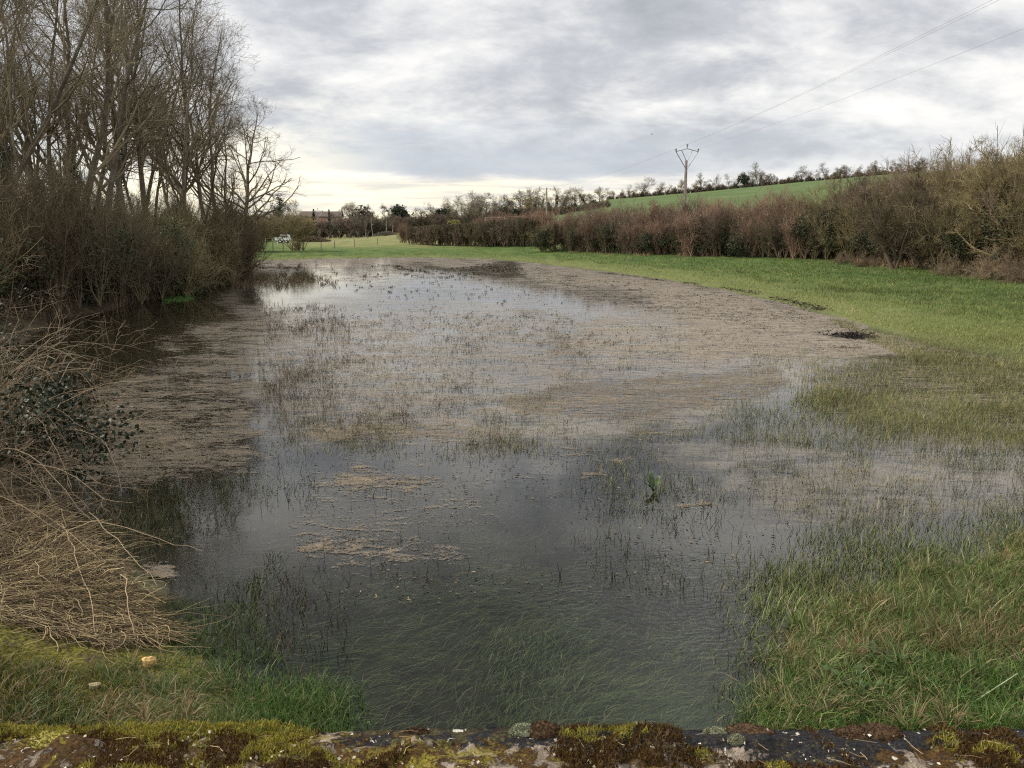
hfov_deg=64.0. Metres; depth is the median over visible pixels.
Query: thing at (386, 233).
brush heap
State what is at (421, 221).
bare shrub
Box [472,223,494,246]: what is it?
clipped hedge shrub
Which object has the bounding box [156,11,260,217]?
bare tree
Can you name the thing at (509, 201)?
bare tree
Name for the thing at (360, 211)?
evergreen tree
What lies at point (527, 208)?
bare shrub
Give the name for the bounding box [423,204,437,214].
bare tree
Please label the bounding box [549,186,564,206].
bare tree
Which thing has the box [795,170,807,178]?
bare tree
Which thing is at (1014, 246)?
hedge shrub
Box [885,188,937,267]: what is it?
hedge shrub
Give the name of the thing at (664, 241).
hedge shrub
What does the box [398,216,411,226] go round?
bare shrub
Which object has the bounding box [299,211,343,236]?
house
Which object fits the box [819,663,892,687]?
dock plant
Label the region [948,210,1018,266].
hedge shrub
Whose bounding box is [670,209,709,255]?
hedge shrub
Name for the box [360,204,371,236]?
birch tree
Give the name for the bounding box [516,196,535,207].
bare tree
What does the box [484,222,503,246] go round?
clipped hedge shrub
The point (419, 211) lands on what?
bare tree
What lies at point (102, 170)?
bare tree
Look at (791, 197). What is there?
hedge shrub
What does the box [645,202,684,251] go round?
hedge shrub
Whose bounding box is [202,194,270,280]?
thicket shrub
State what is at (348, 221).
bare shrub
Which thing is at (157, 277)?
thicket shrub
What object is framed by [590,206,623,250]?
hedge shrub
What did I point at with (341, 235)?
bare shrub
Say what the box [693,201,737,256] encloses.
hedge shrub
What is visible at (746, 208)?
hedge shrub
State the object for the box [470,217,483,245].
hedge shrub
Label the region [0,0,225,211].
bare tree
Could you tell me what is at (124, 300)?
bank undergrowth
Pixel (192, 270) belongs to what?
thicket shrub
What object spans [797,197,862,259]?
hedge shrub
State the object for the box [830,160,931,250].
hedge shrub
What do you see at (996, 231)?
hedge shrub
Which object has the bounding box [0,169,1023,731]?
ground
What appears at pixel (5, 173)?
thicket shrub
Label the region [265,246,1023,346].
meadow grass
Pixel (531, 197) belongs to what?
bare tree
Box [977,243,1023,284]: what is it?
bramble mound
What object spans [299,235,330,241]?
brush heap
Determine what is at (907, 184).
hedge shrub
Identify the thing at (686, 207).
hedge shrub
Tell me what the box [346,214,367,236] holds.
bare shrub
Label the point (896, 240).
hedge shrub
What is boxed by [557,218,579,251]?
hedge shrub
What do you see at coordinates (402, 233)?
round bush
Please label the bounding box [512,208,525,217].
evergreen tree
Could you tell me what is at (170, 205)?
thicket shrub
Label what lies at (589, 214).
hedge shrub
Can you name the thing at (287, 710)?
bank grass
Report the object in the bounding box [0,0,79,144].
bare tree
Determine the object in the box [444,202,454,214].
bare tree
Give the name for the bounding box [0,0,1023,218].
sky
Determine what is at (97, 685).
stone
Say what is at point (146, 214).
thicket shrub
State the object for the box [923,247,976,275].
bramble mound
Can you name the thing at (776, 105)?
power cable
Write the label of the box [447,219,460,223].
yellow bush
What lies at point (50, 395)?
bramble bush
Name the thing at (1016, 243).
hedge shrub
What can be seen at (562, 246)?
hedge shrub
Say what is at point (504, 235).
clipped hedge shrub
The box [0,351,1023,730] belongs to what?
grass tussocks
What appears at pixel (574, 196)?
bare tree
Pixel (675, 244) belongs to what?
hedge shrub
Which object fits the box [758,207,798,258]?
hedge shrub
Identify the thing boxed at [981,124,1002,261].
sapling
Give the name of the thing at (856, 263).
bramble mound
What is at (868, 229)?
hedge shrub
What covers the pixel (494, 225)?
clipped hedge shrub
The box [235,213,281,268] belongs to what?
thicket shrub
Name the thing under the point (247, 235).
thicket shrub
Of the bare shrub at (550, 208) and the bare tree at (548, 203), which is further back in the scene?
the bare tree at (548, 203)
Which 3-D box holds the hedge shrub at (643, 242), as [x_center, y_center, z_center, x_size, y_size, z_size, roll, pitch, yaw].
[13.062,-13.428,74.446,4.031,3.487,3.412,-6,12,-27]
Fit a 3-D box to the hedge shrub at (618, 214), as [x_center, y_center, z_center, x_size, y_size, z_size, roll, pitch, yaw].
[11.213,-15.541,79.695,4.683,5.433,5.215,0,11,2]
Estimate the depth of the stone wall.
1.19 m
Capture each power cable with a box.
[551,0,997,186]
[563,49,892,185]
[601,28,1023,180]
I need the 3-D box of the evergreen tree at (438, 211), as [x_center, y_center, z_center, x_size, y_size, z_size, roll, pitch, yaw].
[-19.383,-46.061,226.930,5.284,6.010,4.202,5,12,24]
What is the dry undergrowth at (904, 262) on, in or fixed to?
on the ground at (232, 545)
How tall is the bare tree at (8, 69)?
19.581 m
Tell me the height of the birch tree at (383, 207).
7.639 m
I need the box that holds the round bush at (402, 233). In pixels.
[395,223,409,242]
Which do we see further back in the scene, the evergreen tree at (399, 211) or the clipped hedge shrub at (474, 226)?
the evergreen tree at (399, 211)
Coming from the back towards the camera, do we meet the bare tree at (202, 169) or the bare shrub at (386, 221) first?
the bare shrub at (386, 221)
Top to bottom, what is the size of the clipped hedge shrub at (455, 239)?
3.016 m
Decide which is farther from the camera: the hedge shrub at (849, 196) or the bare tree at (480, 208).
the bare tree at (480, 208)
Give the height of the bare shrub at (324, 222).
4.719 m
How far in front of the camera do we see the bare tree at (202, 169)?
51.28 m
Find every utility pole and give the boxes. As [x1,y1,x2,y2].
[539,187,554,213]
[675,144,699,203]
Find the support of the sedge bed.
on the ground at (232, 545)
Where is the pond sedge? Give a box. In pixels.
[53,394,1023,670]
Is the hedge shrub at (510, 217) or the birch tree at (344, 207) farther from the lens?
the birch tree at (344, 207)
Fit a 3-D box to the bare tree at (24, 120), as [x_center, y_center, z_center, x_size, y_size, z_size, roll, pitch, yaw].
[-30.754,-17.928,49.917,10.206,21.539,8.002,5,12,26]
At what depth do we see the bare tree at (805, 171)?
423.60 m
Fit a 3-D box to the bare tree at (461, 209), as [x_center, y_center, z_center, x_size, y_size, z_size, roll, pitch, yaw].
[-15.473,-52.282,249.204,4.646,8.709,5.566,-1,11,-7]
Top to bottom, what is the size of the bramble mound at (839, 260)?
1.235 m
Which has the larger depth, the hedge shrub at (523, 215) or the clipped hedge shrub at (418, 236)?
the clipped hedge shrub at (418, 236)
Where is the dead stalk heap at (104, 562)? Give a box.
[0,478,235,668]
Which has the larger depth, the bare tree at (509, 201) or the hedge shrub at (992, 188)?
the bare tree at (509, 201)
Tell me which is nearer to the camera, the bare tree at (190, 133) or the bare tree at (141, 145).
the bare tree at (141, 145)
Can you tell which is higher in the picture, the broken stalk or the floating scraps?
the floating scraps
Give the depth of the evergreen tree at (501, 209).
229.79 m
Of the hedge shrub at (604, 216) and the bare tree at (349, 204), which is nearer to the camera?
the hedge shrub at (604, 216)
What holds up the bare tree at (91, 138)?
on the ground at (232, 545)
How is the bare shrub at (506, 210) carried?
on the ground at (232, 545)
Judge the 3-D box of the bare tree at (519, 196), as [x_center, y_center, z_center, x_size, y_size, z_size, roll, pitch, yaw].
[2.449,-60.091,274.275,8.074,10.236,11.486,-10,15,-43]
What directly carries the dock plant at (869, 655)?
on the ground at (232, 545)
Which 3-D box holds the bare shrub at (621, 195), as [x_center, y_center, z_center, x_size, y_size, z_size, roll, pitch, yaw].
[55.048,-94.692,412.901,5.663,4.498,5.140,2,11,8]
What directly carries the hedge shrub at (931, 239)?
on the ground at (232, 545)
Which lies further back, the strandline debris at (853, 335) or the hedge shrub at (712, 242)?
the hedge shrub at (712, 242)
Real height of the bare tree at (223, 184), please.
12.924 m
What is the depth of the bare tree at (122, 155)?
48.24 m
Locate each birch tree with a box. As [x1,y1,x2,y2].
[338,203,349,237]
[346,205,353,222]
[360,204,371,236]
[367,211,375,235]
[379,203,390,230]
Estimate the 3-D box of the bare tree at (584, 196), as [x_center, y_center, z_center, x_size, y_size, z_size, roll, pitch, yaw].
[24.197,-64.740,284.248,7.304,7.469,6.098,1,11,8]
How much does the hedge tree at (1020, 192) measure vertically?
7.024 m
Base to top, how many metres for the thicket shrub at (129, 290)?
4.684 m
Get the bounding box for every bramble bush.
[0,246,218,429]
[0,263,90,370]
[0,282,236,541]
[0,348,88,533]
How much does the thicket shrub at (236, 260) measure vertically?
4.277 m
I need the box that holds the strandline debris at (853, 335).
[602,272,879,339]
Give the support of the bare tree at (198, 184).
on the ground at (232, 545)
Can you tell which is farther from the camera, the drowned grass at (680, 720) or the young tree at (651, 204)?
the young tree at (651, 204)
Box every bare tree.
[0,0,60,192]
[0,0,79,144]
[0,0,87,175]
[0,0,124,187]
[0,0,127,198]
[0,0,166,194]
[0,0,192,197]
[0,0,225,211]
[0,0,231,206]
[0,48,45,134]
[2,0,182,237]
[36,0,188,202]
[49,0,219,205]
[62,0,227,242]
[79,21,245,211]
[96,0,248,212]
[114,0,249,211]
[133,0,251,213]
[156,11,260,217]
[178,90,308,227]
[195,67,260,206]
[282,199,298,211]
[346,201,359,215]
[411,208,430,216]
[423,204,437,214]
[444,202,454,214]
[449,194,463,214]
[455,199,466,215]
[460,190,487,210]
[462,195,489,213]
[467,201,475,212]
[471,198,490,213]
[475,191,495,212]
[488,199,500,212]
[498,195,517,207]
[510,191,531,208]
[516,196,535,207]
[519,187,545,207]
[528,197,541,206]
[532,186,545,208]
[541,197,555,207]
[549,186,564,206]
[558,189,576,203]
[558,194,567,205]
[566,196,577,205]
[567,186,583,203]
[573,188,590,204]
[593,186,609,202]
[634,177,656,191]
[656,182,667,190]
[695,172,705,187]
[712,174,721,186]
[750,162,764,183]
[756,171,767,182]
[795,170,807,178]
[798,165,814,177]
[817,162,829,176]
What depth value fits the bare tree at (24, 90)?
46.73 m
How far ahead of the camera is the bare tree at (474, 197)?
253.60 m
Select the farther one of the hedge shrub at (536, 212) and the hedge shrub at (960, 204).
the hedge shrub at (536, 212)
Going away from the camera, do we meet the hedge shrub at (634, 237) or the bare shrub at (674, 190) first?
the hedge shrub at (634, 237)
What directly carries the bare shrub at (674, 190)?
on the ground at (232, 545)
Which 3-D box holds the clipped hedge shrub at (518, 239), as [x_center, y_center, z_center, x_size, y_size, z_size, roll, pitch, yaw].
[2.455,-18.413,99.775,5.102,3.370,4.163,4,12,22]
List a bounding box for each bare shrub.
[248,213,282,250]
[260,211,281,240]
[269,206,319,250]
[270,210,296,236]
[312,221,326,237]
[314,219,329,237]
[321,215,343,237]
[334,219,345,237]
[340,216,362,237]
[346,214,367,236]
[358,215,373,236]
[364,217,380,235]
[370,216,388,232]
[379,214,394,229]
[387,219,400,231]
[394,216,403,230]
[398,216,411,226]
[405,217,415,225]
[414,216,426,226]
[422,214,436,225]
[431,214,445,225]
[435,213,450,225]
[442,212,454,218]
[451,213,464,223]
[460,211,473,222]
[466,211,478,222]
[478,208,493,221]
[486,209,502,221]
[500,206,512,218]
[515,206,528,217]
[523,206,533,217]
[535,205,547,215]
[547,204,555,214]
[554,205,567,214]
[574,204,582,211]
[617,192,625,198]
[672,187,679,193]
[760,179,767,185]
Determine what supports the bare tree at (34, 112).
on the ground at (232, 545)
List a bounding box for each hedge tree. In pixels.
[847,172,937,269]
[899,157,946,219]
[908,152,1004,266]
[934,135,1023,265]
[951,136,1023,269]
[953,154,1013,196]
[998,160,1023,245]
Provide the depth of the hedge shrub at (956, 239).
43.01 m
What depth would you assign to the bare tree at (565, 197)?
281.37 m
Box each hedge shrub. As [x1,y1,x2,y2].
[404,227,419,243]
[406,225,422,243]
[413,227,428,244]
[418,226,441,245]
[420,225,436,244]
[424,224,455,245]
[439,225,456,245]
[441,223,471,245]
[449,224,467,245]
[455,223,476,245]
[464,221,491,245]
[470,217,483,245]
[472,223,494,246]
[476,213,495,243]
[477,221,499,246]
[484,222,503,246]
[487,219,512,246]
[492,220,525,246]
[495,211,512,244]
[495,213,520,243]
[505,218,528,245]
[510,218,537,245]
[514,217,542,246]
[519,207,534,243]
[524,221,554,251]
[525,209,554,224]
[530,205,560,230]
[536,219,564,250]
[555,215,569,248]
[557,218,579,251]
[558,203,587,248]
[568,225,587,251]
[569,196,614,249]
[576,215,606,252]
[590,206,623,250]
[592,216,627,253]
[606,209,644,253]
[607,195,649,251]
[617,220,645,253]
[625,203,652,250]
[630,219,671,253]
[639,199,679,249]
[641,219,673,254]
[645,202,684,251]
[660,188,719,250]
[667,222,686,255]
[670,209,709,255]
[683,194,742,253]
[683,207,728,256]
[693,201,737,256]
[693,202,732,249]
[703,207,743,256]
[724,206,768,257]
[729,196,769,225]
[729,205,751,253]
[734,214,771,257]
[744,183,790,253]
[749,212,785,257]
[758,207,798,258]
[760,191,814,227]
[762,176,841,253]
[764,193,817,254]
[779,208,822,258]
[785,199,834,259]
[795,189,851,250]
[796,167,882,253]
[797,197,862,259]
[808,199,848,259]
[816,168,885,207]
[824,197,874,259]
[825,166,906,253]
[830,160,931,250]
[839,164,908,249]
[845,208,889,259]
[851,211,877,258]
[859,157,943,207]
[859,163,910,207]
[859,178,905,262]
[865,181,932,263]
[868,162,960,206]
[870,137,981,259]
[872,141,962,201]
[873,186,935,229]
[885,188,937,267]
[886,144,979,255]
[894,174,963,268]
[902,176,992,271]
[902,188,957,268]
[909,164,976,191]
[912,151,1007,220]
[913,180,969,268]
[918,149,1023,197]
[922,166,991,232]
[928,133,1021,198]
[938,189,1002,273]
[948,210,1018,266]
[969,152,1021,225]
[971,174,1023,267]
[979,184,1023,273]
[980,202,1023,266]
[980,208,1023,260]
[998,135,1023,258]
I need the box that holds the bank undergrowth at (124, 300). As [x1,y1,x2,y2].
[0,263,255,320]
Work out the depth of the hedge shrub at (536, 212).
98.64 m
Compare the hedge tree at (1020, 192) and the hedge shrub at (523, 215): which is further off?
the hedge shrub at (523, 215)
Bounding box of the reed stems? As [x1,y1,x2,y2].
[234,263,881,458]
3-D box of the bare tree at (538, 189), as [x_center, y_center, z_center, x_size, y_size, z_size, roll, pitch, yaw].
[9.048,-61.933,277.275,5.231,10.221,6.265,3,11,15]
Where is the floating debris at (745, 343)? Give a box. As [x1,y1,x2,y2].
[27,257,1023,577]
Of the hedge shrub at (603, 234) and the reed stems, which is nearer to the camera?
the reed stems
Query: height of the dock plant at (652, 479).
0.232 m
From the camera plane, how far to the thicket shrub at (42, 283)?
26.77 m
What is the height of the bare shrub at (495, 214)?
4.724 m
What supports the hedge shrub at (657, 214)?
on the ground at (232, 545)
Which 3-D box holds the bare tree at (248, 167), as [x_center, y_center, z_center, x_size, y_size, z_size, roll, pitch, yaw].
[-19.675,-15.052,60.443,9.761,13.168,13.109,-3,11,-17]
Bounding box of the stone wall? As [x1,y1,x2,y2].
[0,717,1023,767]
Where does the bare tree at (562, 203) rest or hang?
on the ground at (232, 545)
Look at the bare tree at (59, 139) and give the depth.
42.91 m
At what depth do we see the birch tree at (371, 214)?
196.24 m
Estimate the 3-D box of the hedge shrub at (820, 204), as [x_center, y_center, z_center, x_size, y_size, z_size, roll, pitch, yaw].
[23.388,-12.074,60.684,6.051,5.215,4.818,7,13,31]
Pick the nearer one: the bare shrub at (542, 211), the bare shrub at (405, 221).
the bare shrub at (405, 221)
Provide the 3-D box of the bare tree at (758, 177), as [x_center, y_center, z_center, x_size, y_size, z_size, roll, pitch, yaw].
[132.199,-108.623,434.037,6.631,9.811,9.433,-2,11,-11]
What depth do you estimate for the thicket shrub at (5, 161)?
33.69 m
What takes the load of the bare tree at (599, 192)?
on the ground at (232, 545)
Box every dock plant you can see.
[645,472,661,495]
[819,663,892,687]
[860,641,910,664]
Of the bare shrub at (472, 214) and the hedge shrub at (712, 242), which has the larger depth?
the bare shrub at (472, 214)
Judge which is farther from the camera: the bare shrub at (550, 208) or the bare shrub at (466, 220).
the bare shrub at (550, 208)
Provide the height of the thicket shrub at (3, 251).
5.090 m
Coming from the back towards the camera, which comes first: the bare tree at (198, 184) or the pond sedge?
the bare tree at (198, 184)
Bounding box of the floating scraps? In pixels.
[268,439,777,604]
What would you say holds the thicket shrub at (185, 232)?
on the ground at (232, 545)
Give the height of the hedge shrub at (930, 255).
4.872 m
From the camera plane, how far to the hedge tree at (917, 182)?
47.98 m
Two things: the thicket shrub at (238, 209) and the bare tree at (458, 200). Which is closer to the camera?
the thicket shrub at (238, 209)
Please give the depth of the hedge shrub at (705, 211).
70.90 m
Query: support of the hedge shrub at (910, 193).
on the ground at (232, 545)
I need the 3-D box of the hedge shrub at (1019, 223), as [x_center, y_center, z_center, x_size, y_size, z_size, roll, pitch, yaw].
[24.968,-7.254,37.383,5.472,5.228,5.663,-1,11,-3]
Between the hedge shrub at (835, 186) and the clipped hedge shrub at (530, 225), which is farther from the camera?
the clipped hedge shrub at (530, 225)
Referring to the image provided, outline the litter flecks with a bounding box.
[57,258,1021,550]
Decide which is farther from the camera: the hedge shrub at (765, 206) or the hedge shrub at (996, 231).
the hedge shrub at (765, 206)
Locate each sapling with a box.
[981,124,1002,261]
[1007,128,1023,264]
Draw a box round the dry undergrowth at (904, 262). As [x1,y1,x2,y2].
[552,245,960,270]
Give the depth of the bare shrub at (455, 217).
217.43 m
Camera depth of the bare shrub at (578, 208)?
238.71 m
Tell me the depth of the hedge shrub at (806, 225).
59.15 m
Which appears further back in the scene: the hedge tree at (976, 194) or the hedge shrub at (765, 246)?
the hedge shrub at (765, 246)
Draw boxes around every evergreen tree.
[349,205,374,217]
[387,204,413,219]
[435,207,451,215]
[498,205,507,214]
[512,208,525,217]
[737,172,749,185]
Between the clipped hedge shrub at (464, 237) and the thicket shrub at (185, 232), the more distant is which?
the clipped hedge shrub at (464, 237)
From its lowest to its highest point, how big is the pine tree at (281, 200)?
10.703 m
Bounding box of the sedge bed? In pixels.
[256,261,523,279]
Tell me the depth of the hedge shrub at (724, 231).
66.84 m
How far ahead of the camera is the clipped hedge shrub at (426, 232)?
116.49 m
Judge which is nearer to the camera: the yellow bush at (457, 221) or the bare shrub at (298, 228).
the bare shrub at (298, 228)
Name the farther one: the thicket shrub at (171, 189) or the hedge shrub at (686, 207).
the hedge shrub at (686, 207)
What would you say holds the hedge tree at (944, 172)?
on the ground at (232, 545)
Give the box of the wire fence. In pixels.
[272,238,377,251]
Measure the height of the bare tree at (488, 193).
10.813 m
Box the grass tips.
[69,301,1023,546]
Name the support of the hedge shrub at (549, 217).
on the ground at (232, 545)
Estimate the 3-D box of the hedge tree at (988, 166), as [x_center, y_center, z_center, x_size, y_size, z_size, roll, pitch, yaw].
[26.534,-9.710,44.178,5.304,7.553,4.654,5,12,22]
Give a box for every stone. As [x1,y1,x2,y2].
[89,682,101,689]
[142,656,156,667]
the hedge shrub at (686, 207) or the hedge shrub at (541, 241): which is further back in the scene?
the hedge shrub at (541, 241)
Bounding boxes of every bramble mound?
[830,249,857,263]
[848,247,885,266]
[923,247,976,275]
[951,241,1023,280]
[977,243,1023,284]
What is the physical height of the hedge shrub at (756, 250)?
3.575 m
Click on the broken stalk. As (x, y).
(995, 687)
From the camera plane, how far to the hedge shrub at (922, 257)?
47.35 m
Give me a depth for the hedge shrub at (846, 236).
55.51 m
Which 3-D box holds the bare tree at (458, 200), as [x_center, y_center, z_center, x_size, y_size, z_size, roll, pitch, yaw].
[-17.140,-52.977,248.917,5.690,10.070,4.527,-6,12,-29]
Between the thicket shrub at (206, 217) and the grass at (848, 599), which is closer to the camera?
the grass at (848, 599)
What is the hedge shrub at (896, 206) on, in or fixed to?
on the ground at (232, 545)
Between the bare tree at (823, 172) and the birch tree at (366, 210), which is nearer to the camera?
the birch tree at (366, 210)
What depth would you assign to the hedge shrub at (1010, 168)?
40.62 m
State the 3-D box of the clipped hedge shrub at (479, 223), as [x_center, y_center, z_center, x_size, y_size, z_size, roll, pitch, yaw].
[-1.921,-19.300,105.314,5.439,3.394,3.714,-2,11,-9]
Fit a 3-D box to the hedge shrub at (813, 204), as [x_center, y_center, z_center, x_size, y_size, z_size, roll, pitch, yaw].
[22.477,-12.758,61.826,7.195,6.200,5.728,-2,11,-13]
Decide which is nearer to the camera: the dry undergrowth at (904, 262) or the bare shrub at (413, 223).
the dry undergrowth at (904, 262)
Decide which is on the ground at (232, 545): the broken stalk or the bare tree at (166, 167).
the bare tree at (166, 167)
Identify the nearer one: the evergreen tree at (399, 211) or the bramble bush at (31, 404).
the bramble bush at (31, 404)
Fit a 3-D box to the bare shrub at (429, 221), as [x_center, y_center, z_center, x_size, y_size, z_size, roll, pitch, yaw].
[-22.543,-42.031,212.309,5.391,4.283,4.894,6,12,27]
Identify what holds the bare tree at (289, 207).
on the ground at (232, 545)
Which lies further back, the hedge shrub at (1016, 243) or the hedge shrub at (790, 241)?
the hedge shrub at (790, 241)
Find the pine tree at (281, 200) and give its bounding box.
[272,194,289,214]
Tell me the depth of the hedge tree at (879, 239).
47.52 m
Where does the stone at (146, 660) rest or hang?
on the ground at (232, 545)
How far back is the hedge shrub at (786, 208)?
63.00 m
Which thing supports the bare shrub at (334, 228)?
on the ground at (232, 545)
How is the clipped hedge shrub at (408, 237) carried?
on the ground at (232, 545)
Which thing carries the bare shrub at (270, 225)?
on the ground at (232, 545)
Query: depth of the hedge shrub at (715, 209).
69.52 m
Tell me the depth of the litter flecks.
14.19 m
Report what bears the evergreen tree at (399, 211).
on the ground at (232, 545)
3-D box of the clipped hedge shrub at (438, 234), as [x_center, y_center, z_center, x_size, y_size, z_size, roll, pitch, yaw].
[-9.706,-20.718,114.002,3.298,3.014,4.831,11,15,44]
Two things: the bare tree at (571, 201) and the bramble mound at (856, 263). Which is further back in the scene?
the bare tree at (571, 201)
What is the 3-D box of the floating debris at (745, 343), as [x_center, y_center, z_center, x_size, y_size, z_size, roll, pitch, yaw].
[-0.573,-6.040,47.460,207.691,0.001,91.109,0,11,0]
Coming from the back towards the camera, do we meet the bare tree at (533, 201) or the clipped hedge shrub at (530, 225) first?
the bare tree at (533, 201)
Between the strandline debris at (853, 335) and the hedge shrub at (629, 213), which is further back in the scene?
the hedge shrub at (629, 213)
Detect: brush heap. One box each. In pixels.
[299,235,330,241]
[373,231,397,235]
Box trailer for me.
[272,235,290,242]
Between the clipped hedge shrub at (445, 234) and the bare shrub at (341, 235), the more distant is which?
the bare shrub at (341, 235)
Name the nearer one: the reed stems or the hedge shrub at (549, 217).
the reed stems
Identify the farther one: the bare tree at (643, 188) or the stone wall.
the bare tree at (643, 188)
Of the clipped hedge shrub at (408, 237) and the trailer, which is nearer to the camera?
the clipped hedge shrub at (408, 237)
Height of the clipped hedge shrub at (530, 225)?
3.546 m
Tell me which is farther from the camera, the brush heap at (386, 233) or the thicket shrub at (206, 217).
the brush heap at (386, 233)
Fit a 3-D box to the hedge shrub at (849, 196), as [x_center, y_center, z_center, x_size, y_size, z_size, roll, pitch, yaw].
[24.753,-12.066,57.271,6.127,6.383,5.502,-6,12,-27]
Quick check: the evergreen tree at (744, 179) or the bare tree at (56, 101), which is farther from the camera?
the evergreen tree at (744, 179)
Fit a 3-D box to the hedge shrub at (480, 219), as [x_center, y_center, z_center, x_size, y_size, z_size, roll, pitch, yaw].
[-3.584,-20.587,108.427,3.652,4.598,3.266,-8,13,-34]
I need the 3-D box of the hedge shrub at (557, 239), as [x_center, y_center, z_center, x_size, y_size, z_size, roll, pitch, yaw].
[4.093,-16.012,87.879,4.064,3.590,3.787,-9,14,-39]
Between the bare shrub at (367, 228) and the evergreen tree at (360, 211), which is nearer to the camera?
the bare shrub at (367, 228)
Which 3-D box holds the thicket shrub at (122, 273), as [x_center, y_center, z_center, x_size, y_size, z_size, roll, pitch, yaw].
[-15.292,-5.740,30.119,4.842,5.672,5.237,3,11,14]
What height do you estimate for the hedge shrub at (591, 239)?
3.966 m
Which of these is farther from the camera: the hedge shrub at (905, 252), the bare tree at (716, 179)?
the bare tree at (716, 179)
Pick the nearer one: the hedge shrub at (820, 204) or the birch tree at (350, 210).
the hedge shrub at (820, 204)
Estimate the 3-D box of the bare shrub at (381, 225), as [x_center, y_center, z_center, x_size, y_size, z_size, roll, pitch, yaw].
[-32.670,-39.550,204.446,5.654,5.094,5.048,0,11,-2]
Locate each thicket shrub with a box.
[0,122,141,307]
[0,136,34,257]
[0,138,106,313]
[0,149,92,296]
[0,174,63,315]
[0,175,43,307]
[4,175,164,247]
[26,147,169,304]
[92,186,162,304]
[98,191,207,297]
[104,184,180,241]
[125,181,155,215]
[132,189,215,239]
[133,205,240,297]
[139,206,226,285]
[146,188,240,285]
[155,179,210,228]
[157,185,256,277]
[189,210,251,287]
[192,194,253,257]
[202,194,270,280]
[208,184,271,272]
[209,197,271,273]
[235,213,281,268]
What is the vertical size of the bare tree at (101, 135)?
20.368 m
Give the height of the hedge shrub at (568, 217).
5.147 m
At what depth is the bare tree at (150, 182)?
48.34 m
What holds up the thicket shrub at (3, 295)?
on the ground at (232, 545)
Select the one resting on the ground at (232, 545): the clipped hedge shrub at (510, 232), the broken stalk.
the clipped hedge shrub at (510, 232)
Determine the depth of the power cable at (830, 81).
35.98 m
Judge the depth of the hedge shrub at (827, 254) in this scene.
57.52 m
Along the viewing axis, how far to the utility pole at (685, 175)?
82.28 m
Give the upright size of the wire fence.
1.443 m
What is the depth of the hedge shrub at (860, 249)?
53.98 m
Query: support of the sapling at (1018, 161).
on the ground at (232, 545)
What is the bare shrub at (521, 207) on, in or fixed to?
on the ground at (232, 545)
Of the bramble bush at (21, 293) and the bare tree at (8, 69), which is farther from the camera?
the bare tree at (8, 69)
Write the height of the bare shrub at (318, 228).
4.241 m
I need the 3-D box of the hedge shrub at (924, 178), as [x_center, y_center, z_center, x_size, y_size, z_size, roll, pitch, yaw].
[26.508,-10.844,48.804,8.669,7.470,6.902,-8,14,-37]
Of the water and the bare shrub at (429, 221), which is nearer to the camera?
the water
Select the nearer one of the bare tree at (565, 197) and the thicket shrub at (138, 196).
the thicket shrub at (138, 196)
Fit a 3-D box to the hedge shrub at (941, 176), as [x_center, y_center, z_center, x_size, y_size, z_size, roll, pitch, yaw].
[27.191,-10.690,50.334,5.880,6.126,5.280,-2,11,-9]
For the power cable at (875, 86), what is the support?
attached to the utility pole at (685, 175)
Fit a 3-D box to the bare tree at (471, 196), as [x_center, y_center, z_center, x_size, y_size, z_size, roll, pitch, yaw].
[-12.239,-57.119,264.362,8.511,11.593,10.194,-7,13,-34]
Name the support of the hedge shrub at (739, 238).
on the ground at (232, 545)
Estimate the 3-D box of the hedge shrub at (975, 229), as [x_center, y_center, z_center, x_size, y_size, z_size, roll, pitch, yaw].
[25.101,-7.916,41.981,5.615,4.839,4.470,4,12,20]
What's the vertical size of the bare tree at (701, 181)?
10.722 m
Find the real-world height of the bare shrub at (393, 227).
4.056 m
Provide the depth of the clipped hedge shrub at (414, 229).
118.46 m
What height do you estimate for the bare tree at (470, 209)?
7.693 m
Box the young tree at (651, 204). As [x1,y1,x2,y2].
[646,198,661,218]
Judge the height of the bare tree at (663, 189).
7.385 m
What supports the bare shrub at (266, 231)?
on the ground at (232, 545)
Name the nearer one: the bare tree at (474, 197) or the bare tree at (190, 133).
the bare tree at (190, 133)
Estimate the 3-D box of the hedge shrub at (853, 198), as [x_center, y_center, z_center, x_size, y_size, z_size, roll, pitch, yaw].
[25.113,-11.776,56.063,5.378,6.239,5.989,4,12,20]
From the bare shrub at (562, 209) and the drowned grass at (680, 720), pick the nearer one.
the drowned grass at (680, 720)
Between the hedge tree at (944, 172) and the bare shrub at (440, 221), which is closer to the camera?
the hedge tree at (944, 172)
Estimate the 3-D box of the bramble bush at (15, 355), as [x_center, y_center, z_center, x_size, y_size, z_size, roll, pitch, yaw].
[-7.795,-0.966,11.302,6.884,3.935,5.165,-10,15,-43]
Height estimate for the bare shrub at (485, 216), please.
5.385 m
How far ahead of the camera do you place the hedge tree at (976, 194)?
39.67 m
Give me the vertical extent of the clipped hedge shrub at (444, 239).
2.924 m
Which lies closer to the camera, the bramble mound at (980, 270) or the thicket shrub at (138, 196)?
the bramble mound at (980, 270)
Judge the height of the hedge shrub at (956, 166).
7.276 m
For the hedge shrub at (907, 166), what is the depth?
53.28 m
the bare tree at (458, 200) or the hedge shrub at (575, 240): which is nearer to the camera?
the hedge shrub at (575, 240)
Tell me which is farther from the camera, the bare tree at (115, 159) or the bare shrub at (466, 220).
the bare shrub at (466, 220)
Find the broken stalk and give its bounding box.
[966,673,1017,707]
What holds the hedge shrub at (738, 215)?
on the ground at (232, 545)
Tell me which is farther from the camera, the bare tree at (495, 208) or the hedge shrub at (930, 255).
the bare tree at (495, 208)
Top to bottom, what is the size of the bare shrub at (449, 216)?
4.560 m
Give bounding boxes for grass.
[0,291,378,732]
[253,468,766,731]
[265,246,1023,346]
[696,318,1023,731]
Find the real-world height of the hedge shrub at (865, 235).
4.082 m

